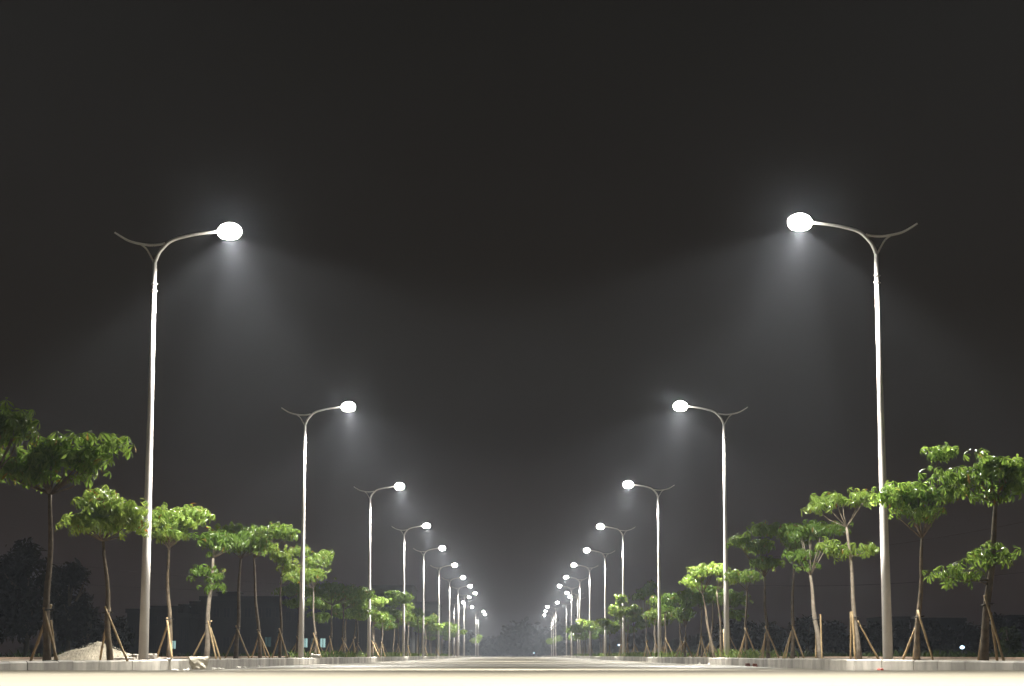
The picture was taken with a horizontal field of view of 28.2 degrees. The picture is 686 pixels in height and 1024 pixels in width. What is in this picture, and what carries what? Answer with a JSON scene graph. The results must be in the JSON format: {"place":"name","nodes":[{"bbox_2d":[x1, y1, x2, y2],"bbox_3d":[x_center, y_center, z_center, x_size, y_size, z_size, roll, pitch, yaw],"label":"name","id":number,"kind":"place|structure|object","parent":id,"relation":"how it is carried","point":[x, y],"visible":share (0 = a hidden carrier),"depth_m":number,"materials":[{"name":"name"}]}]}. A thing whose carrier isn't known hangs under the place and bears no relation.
{"place":"outdoors","nodes":[
{"label":"outdoors","id":0,"kind":"place"},
{"bbox_2d":[0,656,365,660],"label":"pavement","id":1,"kind":"structure","parent":0,"point":[173,658],"depth_m":59.41,"materials":[{"name":"concrete"}]},
{"bbox_2d":[0,397,40,468],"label":"young tree","id":2,"kind":"object","parent":1,"relation":"on","point":[15,425],"visible":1,"depth_m":28.54,"materials":[{"name":"green plant"}]},
{"bbox_2d":[29,604,57,660],"bbox_3d":[-7.120,4.445,31.247,0.885,0.888,0.281,-7,-11,38],"label":"tree support","id":3,"kind":"object","parent":1,"relation":"on","point":[50,628],"visible":0.94,"depth_m":31.21,"materials":[{"name":"brown wood"}]},
{"bbox_2d":[0,430,135,660],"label":"young tree","id":4,"kind":"object","parent":1,"relation":"on","point":[56,455],"visible":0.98,"depth_m":31.41,"materials":[{"name":"green plant"}]},
{"bbox_2d":[51,641,129,659],"bbox_3d":[-8.243,6.119,40.541,1.869,0.390,1.800,0,-9,0],"label":"rubble heap","id":5,"kind":"object","parent":1,"relation":"on","point":[90,652],"visible":0.61,"depth_m":40.06,"materials":[{"name":"sand"}]},
{"bbox_2d":[55,485,157,659],"bbox_3d":[-7.260,4.110,36.324,1.865,3.199,1.343,0,-9,0],"label":"young tree","id":6,"kind":"object","parent":1,"relation":"on","point":[99,505],"visible":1,"depth_m":36.33,"materials":[{"name":"green plant"}]},
{"bbox_2d":[99,606,128,661],"bbox_3d":[-7.139,5.159,36.193,0.236,0.972,0.930,8,-12,-43],"label":"tree support","id":7,"kind":"object","parent":1,"relation":"on","point":[115,632],"visible":0.96,"depth_m":36.17,"materials":[{"name":"brown wood"}]},
{"bbox_2d":[157,617,173,657],"bbox_3d":[-7.107,6.085,42.123,0.236,0.936,0.830,5,-10,-30],"label":"tree support","id":8,"kind":"object","parent":1,"relation":"on","point":[164,633],"visible":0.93,"depth_m":42.04,"materials":[{"name":"brown wood"}]},
{"bbox_2d":[114,222,241,659],"bbox_3d":[-6.660,1.897,39.984,2.537,8.709,0.359,0,-9,0],"label":"street lamp","id":9,"kind":"object","parent":1,"relation":"on","point":[229,230],"visible":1,"depth_m":39.92,"materials":[{"name":"metal"}]},
{"bbox_2d":[140,502,215,657],"bbox_3d":[-6.982,4.939,42.218,1.413,3.334,1.520,-7,-11,39],"label":"young tree","id":10,"kind":"object","parent":1,"relation":"on","point":[172,523],"visible":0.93,"depth_m":42.19,"materials":[{"name":"green plant"}]},
{"bbox_2d":[192,620,220,659],"bbox_3d":[-7.087,6.912,47.625,0.974,0.966,0.371,-7,-11,39],"label":"tree support","id":11,"kind":"object","parent":1,"relation":"on","point":[211,634],"visible":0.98,"depth_m":47.52,"materials":[{"name":"brown wood"}]},
{"bbox_2d":[186,528,259,658],"bbox_3d":[-6.777,5.894,47.745,1.720,3.124,1.168,0,-9,0],"label":"young tree","id":12,"kind":"object","parent":1,"relation":"on","point":[218,540],"visible":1,"depth_m":47.65,"materials":[{"name":"green plant"}]},
{"bbox_2d":[215,521,274,658],"bbox_3d":[-7.968,7.351,60.627,1.792,4.136,1.462,0,-9,0],"label":"young tree","id":13,"kind":"object","parent":1,"relation":"on","point":[263,544],"visible":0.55,"depth_m":60.59,"materials":[{"name":"green plant"}]},
{"bbox_2d":[248,521,300,657],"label":"young tree","id":14,"kind":"object","parent":1,"relation":"on","point":[280,532],"visible":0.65,"depth_m":65.49,"materials":[{"name":"green plant"}]},
{"bbox_2d":[264,543,301,657],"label":"young tree","id":15,"kind":"object","parent":1,"relation":"on","point":[280,557],"visible":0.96,"depth_m":63.56,"materials":[{"name":"green plant"}]},
{"bbox_2d":[271,583,310,656],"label":"young tree","id":16,"kind":"object","parent":1,"relation":"on","point":[292,590],"visible":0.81,"depth_m":91.03,"materials":[{"name":"green plant"}]},
{"bbox_2d":[282,543,334,653],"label":"young tree","id":17,"kind":"object","parent":1,"relation":"on","point":[322,558],"visible":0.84,"depth_m":74.40,"materials":[{"name":"green plant"}]},
{"bbox_2d":[282,401,354,657],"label":"street lamp","id":18,"kind":"object","parent":1,"relation":"on","point":[347,406],"visible":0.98,"depth_m":68.64,"materials":[{"name":"metal"}]},
{"bbox_2d":[305,596,339,650],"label":"young tree","id":19,"kind":"object","parent":1,"relation":"on","point":[322,617],"visible":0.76,"depth_m":100.82,"materials":[{"name":"green plant"}]},
{"bbox_2d":[304,577,366,656],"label":"young tree","id":20,"kind":"object","parent":1,"relation":"on","point":[328,590],"visible":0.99,"depth_m":83.15,"materials":[{"name":"green plant"}]},
{"bbox_2d":[332,602,352,648],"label":"young tree","id":21,"kind":"object","parent":1,"relation":"on","point":[337,612],"visible":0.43,"depth_m":112.40,"materials":[{"name":"green plant"}]},
{"bbox_2d":[333,594,368,656],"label":"young tree","id":22,"kind":"object","parent":1,"relation":"on","point":[359,604],"visible":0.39,"depth_m":92.15,"materials":[{"name":"green plant"}]},
{"bbox_2d":[347,586,374,653],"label":"young tree","id":23,"kind":"object","parent":1,"relation":"on","point":[360,614],"visible":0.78,"depth_m":96.97,"materials":[{"name":"green plant"}]},
{"bbox_2d":[354,483,403,656],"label":"street lamp","id":24,"kind":"object","parent":1,"relation":"on","point":[399,486],"visible":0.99,"depth_m":101.27,"materials":[{"name":"metal"}]},
{"bbox_2d":[367,595,391,656],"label":"young tree","id":25,"kind":"object","parent":1,"relation":"on","point":[379,616],"visible":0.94,"depth_m":102.96,"materials":[{"name":"green plant"}]},
{"bbox_2d":[372,609,397,651],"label":"young tree","id":26,"kind":"object","parent":1,"relation":"on","point":[389,625],"visible":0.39,"depth_m":138.34,"materials":[{"name":"green plant"}]},
{"bbox_2d":[384,590,413,652],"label":"young tree","id":27,"kind":"object","parent":1,"relation":"on","point":[397,596],"visible":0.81,"depth_m":128.61,"materials":[{"name":"green plant"}]},
{"bbox_2d":[398,602,420,655],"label":"young tree","id":28,"kind":"object","parent":1,"relation":"on","point":[409,617],"visible":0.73,"depth_m":138.61,"materials":[{"name":"green plant"}]},
{"bbox_2d":[393,523,429,655],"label":"street lamp","id":29,"kind":"object","parent":1,"relation":"on","point":[426,525],"visible":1,"depth_m":132.59,"materials":[{"name":"metal"}]},
{"bbox_2d":[409,607,423,655],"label":"young tree","id":30,"kind":"object","parent":1,"relation":"on","point":[417,612],"visible":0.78,"depth_m":150.45,"materials":[{"name":"green plant"}]},
{"bbox_2d":[415,613,438,655],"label":"young tree","id":31,"kind":"object","parent":1,"relation":"on","point":[431,619],"visible":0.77,"depth_m":164.25,"materials":[{"name":"green plant"}]},
{"bbox_2d":[413,546,444,655],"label":"street lamp","id":32,"kind":"object","parent":1,"relation":"on","point":[441,547],"visible":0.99,"depth_m":160.03,"materials":[{"name":"metal"}]},
{"bbox_2d":[430,563,456,655],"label":"street lamp","id":33,"kind":"object","parent":1,"relation":"on","point":[454,565],"visible":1,"depth_m":190.50,"materials":[{"name":"metal"}]},
{"bbox_2d":[444,576,464,656],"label":"street lamp","id":34,"kind":"object","parent":1,"relation":"on","point":[462,577],"visible":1,"depth_m":220.96,"materials":[{"name":"metal"}]},
{"bbox_2d":[270,648,813,657],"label":"verge grass","id":35,"kind":"structure","parent":1,"relation":"on","point":[733,653],"depth_m":90.53,"materials":[{"name":"green plant"}]},
{"bbox_2d":[188,656,209,668],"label":"rubble block","id":36,"kind":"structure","parent":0,"point":[198,662],"depth_m":41.65,"materials":[{"name":"stone"}]},
{"bbox_2d":[0,656,1023,685],"bbox_3d":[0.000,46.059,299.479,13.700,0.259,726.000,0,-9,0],"label":"road","id":37,"kind":"structure","parent":0,"point":[511,671],"depth_m":9.17,"materials":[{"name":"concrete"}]},
{"bbox_2d":[0,0,1023,655],"label":"sky","id":38,"kind":"structure","parent":0,"point":[513,236],"materials":[{"name":"black"}]},
{"bbox_2d":[715,657,1023,660],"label":"pavement","id":39,"kind":"structure","parent":0,"point":[923,659],"depth_m":45.83,"materials":[{"name":"concrete"}]},
{"bbox_2d":[567,624,583,655],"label":"young tree","id":40,"kind":"object","parent":39,"relation":"on","point":[575,628],"visible":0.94,"depth_m":205.62,"materials":[{"name":"green plant"}]},
{"bbox_2d":[571,563,596,655],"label":"street lamp","id":41,"kind":"object","parent":39,"relation":"on","point":[573,565],"visible":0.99,"depth_m":190.37,"materials":[{"name":"metal"}]},
{"bbox_2d":[576,619,599,655],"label":"young tree","id":42,"kind":"object","parent":39,"relation":"on","point":[591,626],"visible":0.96,"depth_m":189.87,"materials":[{"name":"green plant"}]},
{"bbox_2d":[584,548,613,655],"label":"street lamp","id":43,"kind":"object","parent":39,"relation":"on","point":[605,638],"visible":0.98,"depth_m":163.56,"materials":[{"name":"metal"}]},
{"bbox_2d":[594,618,619,655],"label":"young tree","id":44,"kind":"object","parent":39,"relation":"on","point":[611,628],"visible":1,"depth_m":153.30,"materials":[{"name":"green plant"}]},
{"bbox_2d":[597,524,634,652],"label":"street lamp","id":45,"kind":"object","parent":39,"relation":"on","point":[600,526],"visible":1,"depth_m":133.25,"materials":[{"name":"metal"}]},
{"bbox_2d":[608,594,628,655],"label":"young tree","id":46,"kind":"object","parent":39,"relation":"on","point":[620,599],"visible":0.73,"depth_m":131.79,"materials":[{"name":"green plant"}]},
{"bbox_2d":[607,604,642,653],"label":"young tree","id":47,"kind":"object","parent":39,"relation":"on","point":[632,611],"visible":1,"depth_m":126.62,"materials":[{"name":"green plant"}]},
{"bbox_2d":[620,614,652,652],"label":"young tree","id":48,"kind":"object","parent":39,"relation":"on","point":[640,623],"visible":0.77,"depth_m":146.99,"materials":[{"name":"green plant"}]},
{"bbox_2d":[628,579,657,656],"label":"young tree","id":49,"kind":"object","parent":39,"relation":"on","point":[646,589],"visible":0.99,"depth_m":113.01,"materials":[{"name":"green plant"}]},
{"bbox_2d":[623,481,673,656],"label":"street lamp","id":50,"kind":"object","parent":39,"relation":"on","point":[627,484],"visible":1,"depth_m":100.26,"materials":[{"name":"metal"}]},
{"bbox_2d":[645,595,672,653],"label":"young tree","id":51,"kind":"object","parent":39,"relation":"on","point":[651,613],"visible":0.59,"depth_m":106.86,"materials":[{"name":"green plant"}]},
{"bbox_2d":[661,592,679,654],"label":"young tree","id":52,"kind":"object","parent":39,"relation":"on","point":[667,599],"visible":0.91,"depth_m":102.87,"materials":[{"name":"green plant"}]},
{"bbox_2d":[668,599,696,656],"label":"young tree","id":53,"kind":"object","parent":39,"relation":"on","point":[683,613],"visible":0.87,"depth_m":91.01,"materials":[{"name":"green plant"}]},
{"bbox_2d":[677,588,711,656],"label":"young tree","id":54,"kind":"object","parent":39,"relation":"on","point":[689,594],"visible":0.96,"depth_m":83.15,"materials":[{"name":"green plant"}]},
{"bbox_2d":[678,562,728,657],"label":"young tree","id":55,"kind":"object","parent":39,"relation":"on","point":[699,572],"visible":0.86,"depth_m":70.35,"materials":[{"name":"green plant"}]},
{"bbox_2d":[673,401,747,657],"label":"street lamp","id":56,"kind":"object","parent":39,"relation":"on","point":[680,406],"visible":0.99,"depth_m":68.52,"materials":[{"name":"metal"}]},
{"bbox_2d":[690,585,733,656],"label":"young tree","id":57,"kind":"object","parent":39,"relation":"on","point":[710,590],"visible":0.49,"depth_m":100.54,"materials":[{"name":"green plant"}]},
{"bbox_2d":[707,561,743,657],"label":"young tree","id":58,"kind":"object","parent":39,"relation":"on","point":[718,570],"visible":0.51,"depth_m":68.46,"materials":[{"name":"green plant"}]},
{"bbox_2d":[717,590,753,647],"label":"young tree","id":59,"kind":"object","parent":39,"relation":"on","point":[735,600],"visible":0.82,"depth_m":91.05,"materials":[{"name":"green plant"}]},
{"bbox_2d":[724,569,765,656],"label":"young tree","id":60,"kind":"object","parent":39,"relation":"on","point":[748,576],"visible":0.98,"depth_m":65.47,"materials":[{"name":"green plant"}]},
{"bbox_2d":[726,520,785,657],"bbox_3d":[7.197,7.221,59.616,1.817,4.086,1.223,-4,-10,26],"label":"young tree","id":61,"kind":"object","parent":39,"relation":"on","point":[761,547],"visible":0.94,"depth_m":59.55,"materials":[{"name":"green plant"}]},
{"bbox_2d":[759,626,779,657],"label":"tree support","id":62,"kind":"object","parent":39,"relation":"on","point":[763,648],"visible":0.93,"depth_m":59.38,"materials":[{"name":"brown wood"}]},
{"bbox_2d":[765,519,808,658],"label":"young tree","id":63,"kind":"object","parent":39,"relation":"on","point":[773,530],"visible":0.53,"depth_m":54.63,"materials":[{"name":"green plant"}]},
{"bbox_2d":[782,625,803,657],"bbox_3d":[7.487,7.969,54.434,0.842,0.934,0.209,-8,-12,43],"label":"tree support","id":64,"kind":"object","parent":39,"relation":"on","point":[787,645],"visible":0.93,"depth_m":54.44,"materials":[{"name":"brown wood"}]},
{"bbox_2d":[778,519,853,658],"bbox_3d":[7.178,5.776,47.644,1.591,3.323,1.208,4,-9,-22],"label":"young tree","id":65,"kind":"object","parent":39,"relation":"on","point":[813,530],"visible":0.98,"depth_m":47.68,"materials":[{"name":"green plant"}]},
{"bbox_2d":[812,614,822,658],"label":"tree support","id":66,"kind":"object","parent":39,"relation":"on","point":[820,638],"visible":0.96,"depth_m":47.38,"materials":[{"name":"brown wood"}]},
{"bbox_2d":[800,487,889,658],"bbox_3d":[7.017,4.850,42.819,1.825,3.697,0.860,0,-9,0],"label":"young tree","id":67,"kind":"object","parent":39,"relation":"on","point":[831,502],"visible":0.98,"depth_m":42.81,"materials":[{"name":"green plant"}]},
{"bbox_2d":[788,213,917,659],"bbox_3d":[6.648,1.767,39.133,2.536,8.709,0.359,0,-9,0],"label":"street lamp","id":68,"kind":"object","parent":39,"relation":"on","point":[799,221],"visible":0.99,"depth_m":39.08,"materials":[{"name":"metal"}]},
{"bbox_2d":[849,611,878,658],"bbox_3d":[7.373,6.115,42.590,0.612,1.019,0.694,0,-9,0],"label":"tree support","id":69,"kind":"object","parent":39,"relation":"on","point":[852,617],"visible":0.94,"depth_m":42.59,"materials":[{"name":"brown wood"}]},
{"bbox_2d":[869,442,964,659],"bbox_3d":[7.361,3.795,36.899,1.749,3.986,1.058,0,-9,0],"label":"young tree","id":70,"kind":"object","parent":39,"relation":"on","point":[904,495],"visible":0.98,"depth_m":36.88,"materials":[{"name":"green plant"}]},
{"bbox_2d":[901,610,933,659],"bbox_3d":[7.359,5.246,36.661,0.660,0.938,0.388,-7,-11,40],"label":"tree support","id":71,"kind":"object","parent":39,"relation":"on","point":[910,640],"visible":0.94,"depth_m":36.61,"materials":[{"name":"brown wood"}]},
{"bbox_2d":[922,448,1023,660],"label":"young tree","id":72,"kind":"object","parent":39,"relation":"on","point":[1008,475],"visible":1,"depth_m":32.05,"materials":[{"name":"green plant"}]},
{"bbox_2d":[977,595,1004,660],"bbox_3d":[7.490,4.466,31.917,0.260,1.041,0.709,1,-9,-5],"label":"tree support","id":73,"kind":"object","parent":39,"relation":"on","point":[993,628],"visible":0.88,"depth_m":31.86,"materials":[{"name":"brown wood"}]},
{"label":"ground","id":74,"kind":"structure","parent":0,"visible":0},
{"bbox_2d":[0,537,70,655],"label":"bushy tree","id":75,"kind":"object","parent":74,"relation":"on","point":[21,596],"visible":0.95,"depth_m":93.73,"materials":[{"name":"green plant"}]},
{"bbox_2d":[37,558,101,651],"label":"bushy tree","id":76,"kind":"object","parent":74,"relation":"on","point":[74,619],"visible":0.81,"depth_m":97.00,"materials":[{"name":"green plant"}]},
{"bbox_2d":[70,602,104,648],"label":"bush","id":77,"kind":"object","parent":74,"relation":"on","point":[94,633],"visible":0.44,"depth_m":108.67,"materials":[{"name":"green plant"}]},
{"bbox_2d":[98,615,138,652],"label":"bush","id":78,"kind":"object","parent":74,"relation":"on","point":[124,633],"visible":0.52,"depth_m":128.42,"materials":[{"name":"green plant"}]},
{"bbox_2d":[125,609,151,653],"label":"flat roofed house","id":79,"kind":"structure","parent":74,"relation":"on","point":[133,618],"depth_m":203.06,"materials":[{"name":"concrete"}]},
{"bbox_2d":[150,606,190,654],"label":"flat roofed house","id":80,"kind":"structure","parent":74,"relation":"on","point":[159,616],"depth_m":198.09,"materials":[{"name":"concrete"}]},
{"bbox_2d":[176,604,199,656],"bbox_3d":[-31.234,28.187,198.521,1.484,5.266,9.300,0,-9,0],"label":"flat roofed house","id":81,"kind":"structure","parent":74,"relation":"on","point":[187,635],"depth_m":194.21,"materials":[{"name":"concrete"}]},
{"bbox_2d":[189,601,200,653],"bbox_3d":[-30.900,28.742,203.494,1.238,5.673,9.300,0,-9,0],"label":"flat roofed house","id":82,"kind":"structure","parent":74,"relation":"on","point":[196,610],"depth_m":199.29,"materials":[{"name":"concrete"}]},
{"bbox_2d":[0,655,459,658],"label":"kerb","id":83,"kind":"structure","parent":74,"relation":"on","point":[158,657],"depth_m":71.93,"materials":[{"name":"grey concrete"}]},
{"bbox_2d":[0,656,481,669],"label":"kerb","id":84,"kind":"structure","parent":74,"relation":"on","point":[164,664],"depth_m":41.46,"materials":[{"name":"concrete"}]},
{"bbox_2d":[199,592,286,655],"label":"flat roofed house","id":85,"kind":"structure","parent":74,"relation":"on","point":[223,613],"depth_m":198.19,"materials":[{"name":"concrete"}]},
{"bbox_2d":[282,596,305,654],"bbox_3d":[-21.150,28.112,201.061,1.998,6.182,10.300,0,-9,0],"label":"flat roofed house","id":86,"kind":"structure","parent":74,"relation":"on","point":[290,622],"depth_m":196.13,"materials":[{"name":"concrete"}]},
{"bbox_2d":[304,600,379,655],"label":"flat roofed house","id":87,"kind":"structure","parent":74,"relation":"on","point":[324,631],"depth_m":198.04,"materials":[{"name":"concrete"}]},
{"bbox_2d":[371,585,417,652],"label":"flat roofed house","id":88,"kind":"structure","parent":74,"relation":"on","point":[388,635],"depth_m":287.29,"materials":[{"name":"concrete"}]},
{"bbox_2d":[415,602,441,653],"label":"flat roofed house","id":89,"kind":"structure","parent":74,"relation":"on","point":[430,608],"depth_m":297.45,"materials":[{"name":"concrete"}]},
{"bbox_2d":[15,615,992,655],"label":"woodland","id":90,"kind":"object","parent":74,"relation":"on","point":[507,642],"visible":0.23,"depth_m":653.20,"materials":[{"name":"green plant"}]},
{"bbox_2d":[0,649,1023,656],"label":"field weeds","id":91,"kind":"object","parent":74,"relation":"on","point":[896,654],"visible":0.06,"depth_m":73.06,"materials":[{"name":"green plant"}]},
{"bbox_2d":[712,615,752,650],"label":"bush","id":92,"kind":"object","parent":74,"relation":"on","point":[735,625],"visible":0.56,"depth_m":147.78,"materials":[{"name":"green plant"}]},
{"bbox_2d":[732,622,762,651],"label":"bush","id":93,"kind":"object","parent":74,"relation":"on","point":[755,638],"visible":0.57,"depth_m":147.89,"materials":[{"name":"green plant"}]},
{"bbox_2d":[757,621,786,653],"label":"bush","id":94,"kind":"object","parent":74,"relation":"on","point":[776,633],"visible":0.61,"depth_m":157.88,"materials":[{"name":"green plant"}]},
{"bbox_2d":[542,656,1023,669],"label":"kerb","id":95,"kind":"structure","parent":74,"relation":"on","point":[841,664],"depth_m":42.57,"materials":[{"name":"concrete"}]},
{"bbox_2d":[564,655,1023,658],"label":"kerb","id":96,"kind":"structure","parent":74,"relation":"on","point":[901,657],"depth_m":58.22,"materials":[{"name":"grey concrete"}]},
{"bbox_2d":[787,614,828,654],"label":"bushy tree","id":97,"kind":"object","parent":74,"relation":"on","point":[805,631],"visible":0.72,"depth_m":148.06,"materials":[{"name":"green plant"}]},
{"bbox_2d":[822,620,849,653],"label":"bush","id":98,"kind":"object","parent":74,"relation":"on","point":[836,639],"visible":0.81,"depth_m":155.70,"materials":[{"name":"green plant"}]},
{"bbox_2d":[847,621,881,652],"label":"bush","id":99,"kind":"object","parent":74,"relation":"on","point":[875,640],"visible":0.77,"depth_m":147.70,"materials":[{"name":"green plant"}]},
{"bbox_2d":[866,616,910,654],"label":"flat roofed house","id":100,"kind":"structure","parent":74,"relation":"on","point":[905,619],"depth_m":227.90,"materials":[{"name":"concrete"}]},
{"bbox_2d":[877,617,913,651],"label":"bush","id":101,"kind":"object","parent":74,"relation":"on","point":[900,635],"visible":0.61,"depth_m":157.60,"materials":[{"name":"green plant"}]},
{"bbox_2d":[909,618,966,653],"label":"flat roofed house","id":102,"kind":"structure","parent":74,"relation":"on","point":[952,623],"depth_m":227.87,"materials":[{"name":"concrete"}]},
{"bbox_2d":[920,618,957,655],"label":"bush","id":103,"kind":"object","parent":74,"relation":"on","point":[943,644],"visible":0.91,"depth_m":162.77,"materials":[{"name":"green plant"}]},
{"bbox_2d":[953,621,992,653],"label":"bush","id":104,"kind":"object","parent":74,"relation":"on","point":[969,640],"visible":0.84,"depth_m":157.83,"materials":[{"name":"green plant"}]},
{"bbox_2d":[989,612,1006,653],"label":"bushy tree","id":105,"kind":"object","parent":74,"relation":"on","point":[999,622],"visible":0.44,"depth_m":148.14,"materials":[{"name":"green plant"}]},
{"bbox_2d":[993,615,1023,652],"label":"flat roofed house","id":106,"kind":"structure","parent":74,"relation":"on","point":[1013,618],"depth_m":228.15,"materials":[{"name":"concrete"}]},
{"bbox_2d":[998,625,1023,656],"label":"conical shrub","id":107,"kind":"object","parent":74,"relation":"on","point":[1010,641],"visible":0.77,"depth_m":57.25,"materials":[{"name":"green plant"}]},
{"bbox_2d":[1008,617,1023,650],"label":"bushy tree","id":108,"kind":"object","parent":74,"relation":"on","point":[1020,627],"visible":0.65,"depth_m":148.68,"materials":[{"name":"green plant"}]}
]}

